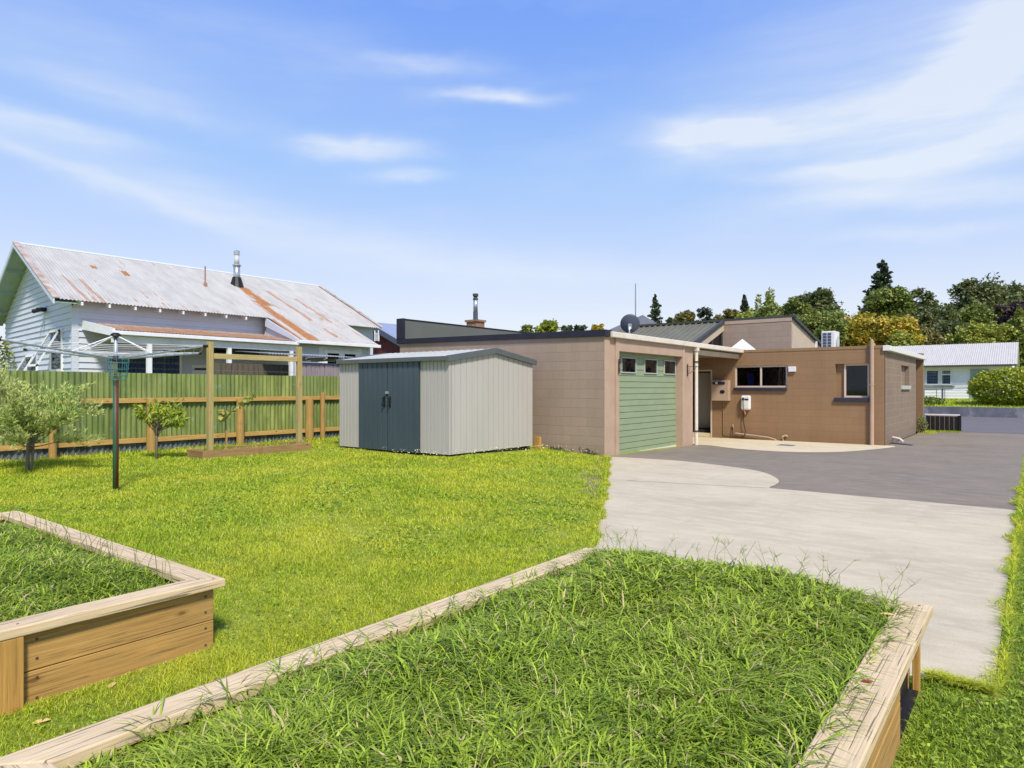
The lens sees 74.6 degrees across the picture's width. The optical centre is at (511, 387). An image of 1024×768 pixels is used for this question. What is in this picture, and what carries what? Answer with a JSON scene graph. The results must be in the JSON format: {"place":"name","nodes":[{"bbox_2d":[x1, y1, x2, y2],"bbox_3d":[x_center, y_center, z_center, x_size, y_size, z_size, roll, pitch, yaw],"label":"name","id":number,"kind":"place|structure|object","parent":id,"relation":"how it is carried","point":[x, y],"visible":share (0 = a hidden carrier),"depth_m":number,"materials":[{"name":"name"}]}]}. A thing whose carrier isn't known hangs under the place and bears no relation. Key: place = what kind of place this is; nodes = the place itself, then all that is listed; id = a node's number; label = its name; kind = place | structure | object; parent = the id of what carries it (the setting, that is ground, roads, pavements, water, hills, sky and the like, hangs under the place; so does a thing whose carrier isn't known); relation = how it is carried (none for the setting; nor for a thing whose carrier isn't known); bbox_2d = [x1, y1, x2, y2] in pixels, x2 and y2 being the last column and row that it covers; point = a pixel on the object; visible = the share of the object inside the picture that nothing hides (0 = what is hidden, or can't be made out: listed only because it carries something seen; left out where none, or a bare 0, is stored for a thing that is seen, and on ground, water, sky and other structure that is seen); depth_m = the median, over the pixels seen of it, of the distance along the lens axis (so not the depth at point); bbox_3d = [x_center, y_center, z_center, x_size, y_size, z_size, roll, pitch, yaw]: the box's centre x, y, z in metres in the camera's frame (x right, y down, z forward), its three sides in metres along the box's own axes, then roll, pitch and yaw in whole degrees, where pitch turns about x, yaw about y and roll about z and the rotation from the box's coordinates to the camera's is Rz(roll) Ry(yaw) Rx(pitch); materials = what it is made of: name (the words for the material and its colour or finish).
{"place":"outdoors","nodes":[
{"label":"outdoors","id":0,"kind":"place"},
{"bbox_2d":[0,436,338,464],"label":"fence line grass","id":1,"kind":"structure","parent":0,"point":[146,454],"depth_m":12.92,"materials":[{"name":"green plant"}]},
{"bbox_2d":[199,439,295,450],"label":"planter grass","id":2,"kind":"structure","parent":0,"point":[219,447],"depth_m":13.42,"materials":[{"name":"green plant"}]},
{"bbox_2d":[214,351,351,375],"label":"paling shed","id":3,"kind":"structure","parent":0,"point":[320,369],"depth_m":17.98,"materials":[{"name":"wood"}]},
{"bbox_2d":[0,382,1023,767],"bbox_3d":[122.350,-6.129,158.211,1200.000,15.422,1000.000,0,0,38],"label":"ground","id":4,"kind":"structure","parent":0,"point":[244,620],"depth_m":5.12,"materials":[{"name":"green plant"}]},
{"bbox_2d":[0,336,16,369],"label":"tall shrub","id":5,"kind":"object","parent":4,"relation":"on","point":[5,350],"visible":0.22,"depth_m":24.17,"materials":[{"name":"green plant"}]},
{"bbox_2d":[0,365,106,470],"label":"olive tree","id":6,"kind":"object","parent":4,"relation":"on","point":[24,417],"visible":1,"depth_m":10.28,"materials":[{"name":"green plant"}]},
{"bbox_2d":[0,333,207,489],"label":"rotary clothesline","id":7,"kind":"object","parent":4,"relation":"on","point":[85,353],"visible":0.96,"depth_m":8.34,"materials":[{"name":"black paint"}]},
{"bbox_2d":[107,356,128,379],"bbox_3d":[-4.903,-0.243,8.366,0.243,0.302,0.243,0,0,38],"label":"peg basket","id":8,"kind":"object","parent":7,"relation":"hanging from","point":[119,369],"visible":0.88,"depth_m":8.32,"materials":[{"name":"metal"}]},
{"bbox_2d":[0,511,224,716],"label":"raised bed","id":9,"kind":"object","parent":4,"relation":"on","point":[54,652],"visible":0.59,"depth_m":3.25,"materials":[{"name":"brown wood"}]},
{"bbox_2d":[0,521,170,621],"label":"grass","id":10,"kind":"structure","parent":9,"relation":"on","point":[36,564],"depth_m":3.78,"materials":[{"name":"green plant"}]},
{"bbox_2d":[1,494,171,611],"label":"grass stalk","id":11,"kind":"object","parent":9,"relation":"on","point":[54,538],"depth_m":4.13,"materials":[{"name":"green plant"}]},
{"bbox_2d":[132,398,189,458],"bbox_3d":[-6.416,0.795,12.275,1.028,1.271,0.713,0,0,-6],"label":"citrus sapling","id":12,"kind":"object","parent":4,"relation":"on","point":[158,412],"visible":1,"depth_m":12.18,"materials":[{"name":"green plant"}]},
{"bbox_2d":[0,370,338,460],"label":"corrugated fence","id":13,"kind":"object","parent":4,"relation":"on","point":[320,406],"visible":0.6,"depth_m":14.30,"materials":[{"name":"metal"}]},
{"bbox_2d":[0,241,383,375],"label":"weatherboard villa","id":14,"kind":"object","parent":4,"relation":"on","point":[85,297],"visible":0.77,"depth_m":22.36,"materials":[{"name":"paint"}]},
{"bbox_2d":[17,354,37,370],"bbox_3d":[-16.153,-0.545,22.145,1.410,1.150,0.609,0,0,43],"label":"window","id":15,"kind":"structure","parent":14,"relation":"in","point":[23,365],"depth_m":22.18,"materials":[{"name":"white glass"}]},
{"bbox_2d":[32,307,46,312],"bbox_3d":[-14.800,-2.426,21.048,0.538,0.188,0.326,0,0,38],"label":"security light","id":16,"kind":"object","parent":14,"relation":"attached to","point":[40,309],"visible":1,"depth_m":21.04,"materials":[{"name":"black paint"}]},
{"bbox_2d":[27,328,63,370],"bbox_3d":[-13.967,-1.120,20.072,1.311,1.300,0.683,0,0,43],"label":"window","id":17,"kind":"structure","parent":14,"relation":"in","point":[53,365],"depth_m":20.19,"materials":[{"name":"white glass"}]},
{"bbox_2d":[113,345,181,373],"bbox_3d":[-11.290,-0.580,20.882,0.061,1.420,2.055,0,0,38],"label":"window","id":18,"kind":"structure","parent":14,"relation":"in","point":[133,365],"depth_m":21.01,"materials":[{"name":"black glass"}]},
{"bbox_2d":[192,365,205,373],"bbox_3d":[-10.301,0.130,22.205,0.025,1.800,0.552,0,0,38],"label":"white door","id":19,"kind":"structure","parent":14,"relation":"in","point":[193,366],"depth_m":22.15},
{"bbox_2d":[203,266,207,286],"bbox_3d":[-11.286,-4.058,24.719,0.185,0.820,0.185,0,0,15],"label":"vent pipe","id":20,"kind":"object","parent":14,"relation":"on","point":[205,284],"visible":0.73,"depth_m":24.70,"materials":[{"name":"metal"}]},
{"bbox_2d":[230,250,243,287],"bbox_3d":[-10.798,-4.591,26.364,0.618,1.610,0.618,0,0,38],"label":"flue pipe","id":21,"kind":"object","parent":14,"relation":"on","point":[236,280],"visible":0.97,"depth_m":26.26,"materials":[{"name":"silver metal"}]},
{"bbox_2d":[232,348,259,354],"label":"window","id":22,"kind":"structure","parent":14,"relation":"in","point":[233,351],"depth_m":23.39,"materials":[{"name":"black glass"}]},
{"bbox_2d":[324,350,341,362],"bbox_3d":[-6.394,-0.910,24.001,0.061,0.880,0.750,0,0,38],"label":"window","id":23,"kind":"structure","parent":14,"relation":"in","point":[326,352],"depth_m":23.98,"materials":[{"name":"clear glass"}]},
{"bbox_2d":[342,351,357,358],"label":"window","id":24,"kind":"structure","parent":14,"relation":"in","point":[344,353],"depth_m":24.60,"materials":[{"name":"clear glass"}]},
{"bbox_2d":[187,441,311,458],"bbox_3d":[-5.105,1.248,13.252,0.610,0.205,2.320,0,0,38],"label":"planter box","id":25,"kind":"object","parent":4,"relation":"on","point":[241,451],"visible":0.59,"depth_m":12.98,"materials":[{"name":"wood"}]},
{"bbox_2d":[217,392,255,430],"bbox_3d":[-5.292,0.657,12.864,0.238,1.147,0.806,0,0,38],"label":"grape vine","id":26,"kind":"object","parent":25,"relation":"in","point":[224,413],"visible":1,"depth_m":12.80,"materials":[{"name":"green plant"}]},
{"bbox_2d":[206,342,301,450],"bbox_3d":[-5.005,0.265,13.193,0.094,2.230,2.004,0,0,38],"label":"timber trellis","id":27,"kind":"object","parent":25,"relation":"in","point":[211,355],"visible":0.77,"depth_m":12.72,"materials":[{"name":"wood"}]},
{"bbox_2d":[0,481,597,751],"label":"lawn clover","id":28,"kind":"object","parent":4,"relation":"on","point":[334,501],"visible":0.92,"depth_m":7.05,"materials":[{"name":"green plant"}]},
{"bbox_2d":[373,322,399,354],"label":"red gabled house","id":29,"kind":"structure","parent":4,"relation":"on","point":[385,338],"depth_m":37.38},
{"bbox_2d":[335,348,536,456],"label":"garden shed","id":30,"kind":"structure","parent":4,"relation":"on","point":[449,403],"depth_m":13.37,"materials":[{"name":"beige metal"}]},
{"bbox_2d":[359,362,387,449],"bbox_3d":[-2.853,0.355,13.703,0.880,1.790,0.091,0,0,38],"label":"door","id":31,"kind":"structure","parent":30,"relation":"in","point":[373,377],"depth_m":13.71,"materials":[{"name":"metal"}]},
{"bbox_2d":[387,361,419,452],"bbox_3d":[-2.143,0.355,13.154,0.885,1.790,0.091,0,0,38],"label":"door","id":32,"kind":"structure","parent":30,"relation":"in","point":[403,398],"depth_m":13.15,"materials":[{"name":"metal"}]},
{"bbox_2d":[0,547,932,767],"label":"raised bed","id":33,"kind":"object","parent":4,"relation":"on","point":[879,748],"visible":0.21,"depth_m":2.33,"materials":[{"name":"brown wood"}]},
{"bbox_2d":[63,546,898,767],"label":"grass","id":34,"kind":"structure","parent":33,"relation":"on","point":[618,755],"depth_m":2.28,"materials":[{"name":"green plant"}]},
{"bbox_2d":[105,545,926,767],"bbox_3d":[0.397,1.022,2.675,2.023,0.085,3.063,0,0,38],"label":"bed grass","id":35,"kind":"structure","parent":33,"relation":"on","point":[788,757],"depth_m":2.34,"materials":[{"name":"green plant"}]},
{"bbox_2d":[292,525,919,767],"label":"grass stalk","id":36,"kind":"object","parent":33,"relation":"on","point":[620,538],"depth_m":2.66,"materials":[{"name":"green plant"}]},
{"bbox_2d":[382,445,596,454],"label":"grass","id":37,"kind":"structure","parent":4,"relation":"on","point":[475,450],"depth_m":13.10,"materials":[{"name":"green plant"}]},
{"bbox_2d":[520,324,535,332],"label":"broadleaf tree","id":38,"kind":"object","parent":4,"relation":"on","point":[527,328],"visible":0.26,"depth_m":74.49,"materials":[{"name":"green plant"}]},
{"bbox_2d":[535,437,540,449],"bbox_3d":[0.568,1.250,14.711,0.140,0.360,0.070,0,0,38],"label":"timber offcut","id":39,"kind":"object","parent":4,"relation":"on","point":[537,442],"visible":0.56,"depth_m":14.67,"materials":[{"name":"orange wood"}]},
{"bbox_2d":[532,318,560,332],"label":"broadleaf tree","id":40,"kind":"object","parent":4,"relation":"on","point":[545,325],"visible":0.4,"depth_m":69.27,"materials":[{"name":"green plant"}]},
{"bbox_2d":[561,325,573,330],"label":"broadleaf tree","id":41,"kind":"object","parent":4,"relation":"on","point":[566,328],"visible":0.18,"depth_m":84.68,"materials":[{"name":"green plant"}]},
{"bbox_2d":[573,324,587,330],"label":"broadleaf tree","id":42,"kind":"object","parent":4,"relation":"on","point":[579,327],"visible":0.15,"depth_m":84.90,"materials":[{"name":"green plant"}]},
{"bbox_2d":[590,324,603,329],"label":"broadleaf tree","id":43,"kind":"object","parent":4,"relation":"on","point":[597,327],"visible":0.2,"depth_m":74.60,"materials":[{"name":"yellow plant"}]},
{"bbox_2d":[610,315,655,331],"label":"grey roofed house","id":44,"kind":"structure","parent":4,"relation":"on","point":[643,319],"depth_m":37.92,"materials":[{"name":"grey metal"}]},
{"bbox_2d":[647,294,663,322],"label":"norfolk pine","id":45,"kind":"object","parent":4,"relation":"on","point":[656,311],"visible":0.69,"depth_m":69.80,"materials":[{"name":"green plant"}]},
{"bbox_2d":[396,315,925,455],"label":"block house","id":46,"kind":"structure","parent":4,"relation":"on","point":[588,398],"depth_m":18.39,"materials":[{"name":"brown brick"}]},
{"bbox_2d":[465,293,485,326],"bbox_3d":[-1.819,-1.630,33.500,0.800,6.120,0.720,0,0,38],"label":"brick chimney","id":47,"kind":"object","parent":46,"relation":"on","point":[476,321],"visible":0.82,"depth_m":33.39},
{"bbox_2d":[620,314,639,333],"bbox_3d":[2.756,-1.442,15.691,0.436,0.543,0.240,0,0,-6],"label":"satellite dish","id":48,"kind":"object","parent":46,"relation":"attached to","point":[629,323],"visible":0.99,"depth_m":15.64,"materials":[{"name":"grey metal"}]},
{"bbox_2d":[619,352,675,452],"bbox_3d":[3.161,0.347,15.886,0.084,2.335,3.320,0,0,38],"label":"garage door","id":49,"kind":"structure","parent":46,"relation":"in","point":[647,385],"depth_m":15.88,"materials":[{"name":"green paint"}]},
{"bbox_2d":[708,332,722,345],"bbox_3d":[7.020,-1.700,23.634,0.070,0.740,1.980,0,0,38],"label":"clerestory window","id":50,"kind":"structure","parent":46,"relation":"in","point":[718,340],"depth_m":24.22,"materials":[{"name":"black glass"}]},
{"bbox_2d":[711,380,733,435],"bbox_3d":[6.504,0.625,20.793,0.650,1.710,0.185,0,0,38],"label":"meter box","id":51,"kind":"object","parent":46,"relation":"attached to","point":[720,390],"visible":1,"depth_m":20.77,"materials":[{"name":"beige paint"}]},
{"bbox_2d":[732,395,750,438],"bbox_3d":[6.965,0.890,20.441,0.570,1.320,0.179,0,0,38],"label":"water heater","id":52,"kind":"object","parent":46,"relation":"attached to","point":[745,402],"visible":1,"depth_m":20.32,"materials":[{"name":"white paint"}]},
{"bbox_2d":[732,424,787,440],"bbox_3d":[7.409,1.351,20.138,1.643,0.454,0.126,0,0,38],"label":"waste pipe","id":53,"kind":"object","parent":46,"relation":"attached to","point":[774,439],"visible":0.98,"depth_m":20.06,"materials":[{"name":"beige paint"}]},
{"bbox_2d":[733,365,786,390],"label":"window","id":54,"kind":"structure","parent":46,"relation":"in","point":[766,377],"depth_m":21.65,"materials":[{"name":"glass"}]},
{"bbox_2d":[821,331,839,346],"bbox_3d":[10.041,-1.435,21.174,0.420,0.670,0.615,0,0,38],"label":"heat pump","id":55,"kind":"object","parent":46,"relation":"on","point":[829,338],"visible":0.73,"depth_m":20.96,"materials":[{"name":"white paint"}]},
{"bbox_2d":[834,363,868,401],"bbox_3d":[9.483,-0.140,18.727,0.870,1.060,0.310,0,0,38],"label":"window","id":56,"kind":"structure","parent":46,"relation":"in","point":[852,380],"depth_m":18.81,"materials":[{"name":"glass"}]},
{"bbox_2d":[901,366,910,388],"bbox_3d":[12.248,-0.320,21.069,0.260,0.740,1.680,0,0,38],"label":"window","id":57,"kind":"structure","parent":46,"relation":"in","point":[903,386],"depth_m":21.37,"materials":[{"name":"paint"}]},
{"bbox_2d":[672,309,695,321],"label":"broadleaf tree","id":58,"kind":"object","parent":4,"relation":"on","point":[686,315],"visible":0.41,"depth_m":74.19,"materials":[{"name":"green plant"}]},
{"bbox_2d":[696,306,713,320],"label":"broadleaf tree","id":59,"kind":"object","parent":4,"relation":"on","point":[703,312],"visible":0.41,"depth_m":74.82,"materials":[{"name":"green plant"}]},
{"bbox_2d":[722,308,739,318],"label":"broadleaf tree","id":60,"kind":"object","parent":4,"relation":"on","point":[729,313],"visible":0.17,"depth_m":69.32,"materials":[{"name":"green plant"}]},
{"bbox_2d":[739,294,749,313],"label":"conifer tree","id":61,"kind":"object","parent":4,"relation":"on","point":[745,306],"visible":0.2,"depth_m":69.83,"materials":[{"name":"green plant"}]},
{"bbox_2d":[734,311,756,317],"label":"broadleaf tree","id":62,"kind":"object","parent":4,"relation":"on","point":[744,314],"visible":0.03,"depth_m":57.85,"materials":[{"name":"green plant"}]},
{"bbox_2d":[747,287,774,311],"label":"poplar tree","id":63,"kind":"object","parent":4,"relation":"on","point":[768,296],"visible":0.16,"depth_m":61.86,"materials":[{"name":"green plant"}]},
{"bbox_2d":[753,297,813,320],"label":"broadleaf tree","id":64,"kind":"object","parent":4,"relation":"on","point":[791,306],"visible":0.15,"depth_m":55.26,"materials":[{"name":"green plant"}]},
{"bbox_2d":[793,287,849,315],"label":"broadleaf tree","id":65,"kind":"object","parent":4,"relation":"on","point":[821,298],"visible":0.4,"depth_m":56.70,"materials":[{"name":"green plant"}]},
{"bbox_2d":[799,307,852,346],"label":"broadleaf tree","id":66,"kind":"object","parent":4,"relation":"on","point":[815,323],"visible":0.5,"depth_m":49.02,"materials":[{"name":"green plant"}]},
{"bbox_2d":[839,311,892,346],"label":"maple tree","id":67,"kind":"object","parent":4,"relation":"on","point":[859,335],"visible":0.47,"depth_m":50.91,"materials":[{"name":"yellow plant"}]},
{"bbox_2d":[857,259,893,310],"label":"conifer tree","id":68,"kind":"object","parent":4,"relation":"on","point":[881,277],"visible":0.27,"depth_m":73.65,"materials":[{"name":"green plant"}]},
{"bbox_2d":[851,285,916,318],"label":"broadleaf tree","id":69,"kind":"object","parent":4,"relation":"on","point":[892,301],"visible":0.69,"depth_m":64.84,"materials":[{"name":"green plant"}]},
{"bbox_2d":[864,314,926,345],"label":"maple tree","id":70,"kind":"object","parent":4,"relation":"on","point":[885,328],"visible":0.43,"depth_m":48.98,"materials":[{"name":"yellow plant"}]},
{"bbox_2d":[885,329,917,345],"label":"broadleaf tree","id":71,"kind":"object","parent":4,"relation":"on","point":[897,337],"visible":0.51,"depth_m":46.55,"materials":[{"name":"green plant"}]},
{"bbox_2d":[916,416,927,431],"bbox_3d":[14.312,1.377,23.430,0.389,0.836,0.635,0,0,38],"label":"corner shrub","id":72,"kind":"object","parent":4,"relation":"on","point":[922,428],"visible":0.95,"depth_m":23.37,"materials":[{"name":"green plant"}]},
{"bbox_2d":[907,287,943,312],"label":"broadleaf tree","id":73,"kind":"object","parent":4,"relation":"on","point":[927,297],"visible":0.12,"depth_m":67.19,"materials":[{"name":"green plant"}]},
{"bbox_2d":[909,319,951,344],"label":"broadleaf tree","id":74,"kind":"object","parent":4,"relation":"on","point":[931,334],"visible":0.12,"depth_m":54.63,"materials":[{"name":"green plant"}]},
{"bbox_2d":[902,303,961,327],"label":"broadleaf tree","id":75,"kind":"object","parent":4,"relation":"on","point":[927,318],"visible":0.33,"depth_m":58.92,"materials":[{"name":"green plant"}]},
{"bbox_2d":[924,396,946,404],"bbox_3d":[22.253,0.804,35.882,1.652,0.767,1.106,0,0,38],"label":"shrub","id":76,"kind":"object","parent":4,"relation":"on","point":[928,400],"visible":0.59,"depth_m":35.54,"materials":[{"name":"green plant"}]},
{"bbox_2d":[924,388,965,398],"bbox_3d":[24.036,0.410,38.600,3.801,0.839,0.118,0,0,38],"label":"handrail","id":77,"kind":"object","parent":4,"relation":"on","point":[941,391],"visible":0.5,"depth_m":38.24,"materials":[{"name":"metal"}]},
{"bbox_2d":[932,318,972,344],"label":"broadleaf tree","id":78,"kind":"object","parent":4,"relation":"on","point":[946,326],"visible":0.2,"depth_m":55.18,"materials":[{"name":"green plant"}]},
{"bbox_2d":[894,342,1019,399],"bbox_3d":[24.382,-0.737,43.707,13.700,3.934,8.020,0,0,38],"label":"white bungalow","id":79,"kind":"object","parent":4,"relation":"on","point":[946,366],"visible":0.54,"depth_m":38.85,"materials":[{"name":"wood"}]},
{"bbox_2d":[925,369,939,384],"bbox_3d":[24.504,-0.610,39.165,0.710,0.920,0.064,0,0,38],"label":"window","id":80,"kind":"structure","parent":79,"relation":"in","point":[933,379],"depth_m":39.16,"materials":[{"name":"white paint"}]},
{"bbox_2d":[941,369,951,384],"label":"window","id":81,"kind":"structure","parent":79,"relation":"in","point":[949,377],"depth_m":38.74,"materials":[{"name":"white paint"}]},
{"bbox_2d":[970,369,988,398],"bbox_3d":[26.275,-0.230,37.777,0.850,1.680,0.035,0,0,38],"label":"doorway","id":82,"kind":"structure","parent":79,"relation":"in","point":[973,372],"depth_m":37.90,"materials":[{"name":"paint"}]},
{"bbox_2d":[892,537,1023,767],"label":"verge weeds","id":83,"kind":"object","parent":4,"relation":"on","point":[989,719],"visible":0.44,"depth_m":2.83,"materials":[{"name":"green plant"}]},
{"bbox_2d":[907,553,1023,767],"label":"clover patch","id":84,"kind":"object","parent":4,"relation":"on","point":[951,750],"visible":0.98,"depth_m":2.73,"materials":[{"name":"green plant"}]},
{"bbox_2d":[924,406,1023,417],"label":"retaining wall","id":85,"kind":"structure","parent":4,"relation":"on","point":[1008,412],"depth_m":32.90,"materials":[{"name":"concrete"}]},
{"bbox_2d":[924,398,1023,407],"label":"bank grass","id":86,"kind":"structure","parent":4,"relation":"on","point":[955,403],"depth_m":35.03,"materials":[{"name":"green plant"}]},
{"bbox_2d":[952,299,996,325],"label":"broadleaf tree","id":87,"kind":"object","parent":4,"relation":"on","point":[978,313],"visible":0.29,"depth_m":60.85,"materials":[{"name":"green plant"}]},
{"bbox_2d":[938,318,1023,361],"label":"broadleaf tree","id":88,"kind":"object","parent":4,"relation":"on","point":[992,332],"visible":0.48,"depth_m":50.82,"materials":[{"name":"green plant"}]},
{"bbox_2d":[947,272,1022,319],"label":"broadleaf tree","id":89,"kind":"object","parent":4,"relation":"on","point":[989,293],"visible":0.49,"depth_m":64.40,"materials":[{"name":"green plant"}]},
{"bbox_2d":[966,366,1023,405],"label":"clipped bush","id":90,"kind":"object","parent":4,"relation":"on","point":[991,388],"visible":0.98,"depth_m":33.69,"materials":[{"name":"green plant"}]},
{"bbox_2d":[990,300,1023,324],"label":"purple tree","id":91,"kind":"object","parent":4,"relation":"on","point":[1009,313],"visible":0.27,"depth_m":57.41,"materials":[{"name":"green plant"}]},
{"bbox_2d":[1006,280,1023,300],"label":"broadleaf tree","id":92,"kind":"object","parent":4,"relation":"on","point":[1014,287],"visible":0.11,"depth_m":66.53,"materials":[{"name":"green plant"}]},
{"bbox_2d":[1009,306,1023,379],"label":"tree","id":93,"kind":"object","parent":4,"relation":"on","point":[1018,319],"visible":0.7,"depth_m":49.79,"materials":[{"name":"green plant"}]},
{"bbox_2d":[0,0,1023,368],"label":"sky","id":94,"kind":"structure","parent":0,"point":[540,160],"materials":[{"name":"blue"}]},
{"bbox_2d":[693,437,894,451],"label":"concrete patio","id":95,"kind":"structure","parent":0,"point":[761,445],"depth_m":17.73,"materials":[{"name":"beige concrete"}]},
{"bbox_2d":[575,431,1023,509],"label":"asphalt driveway","id":96,"kind":"structure","parent":0,"point":[979,469],"depth_m":12.39,"materials":[{"name":"grey asphalt"}]},
{"bbox_2d":[891,436,915,445],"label":"splash block","id":97,"kind":"structure","parent":96,"relation":"on","point":[901,442],"depth_m":18.71,"materials":[{"name":"concrete"}]},
{"bbox_2d":[918,429,961,433],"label":"corner grass","id":98,"kind":"structure","parent":96,"relation":"on","point":[932,431],"depth_m":23.47,"materials":[{"name":"green plant"}]},
{"bbox_2d":[925,414,960,431],"bbox_3d":[15.510,1.265,24.160,1.100,0.650,0.540,0,0,38],"label":"slatted bin screen","id":99,"kind":"object","parent":96,"relation":"on","point":[943,422],"visible":0.78,"depth_m":23.96,"materials":[{"name":"black paint"}]},
{"bbox_2d":[593,457,1015,693],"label":"concrete driveway","id":100,"kind":"structure","parent":0,"point":[949,552],"depth_m":6.41,"materials":[{"name":"grey concrete"}]},
{"bbox_2d":[585,455,1023,695],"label":"edge grass","id":101,"kind":"structure","parent":100,"relation":"on","point":[1006,613],"depth_m":4.26,"materials":[{"name":"green plant"}]},
{"bbox_2d":[924,416,1023,433],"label":"road","id":102,"kind":"structure","parent":0,"point":[994,425],"depth_m":27.05,"materials":[{"name":"grey asphalt"}]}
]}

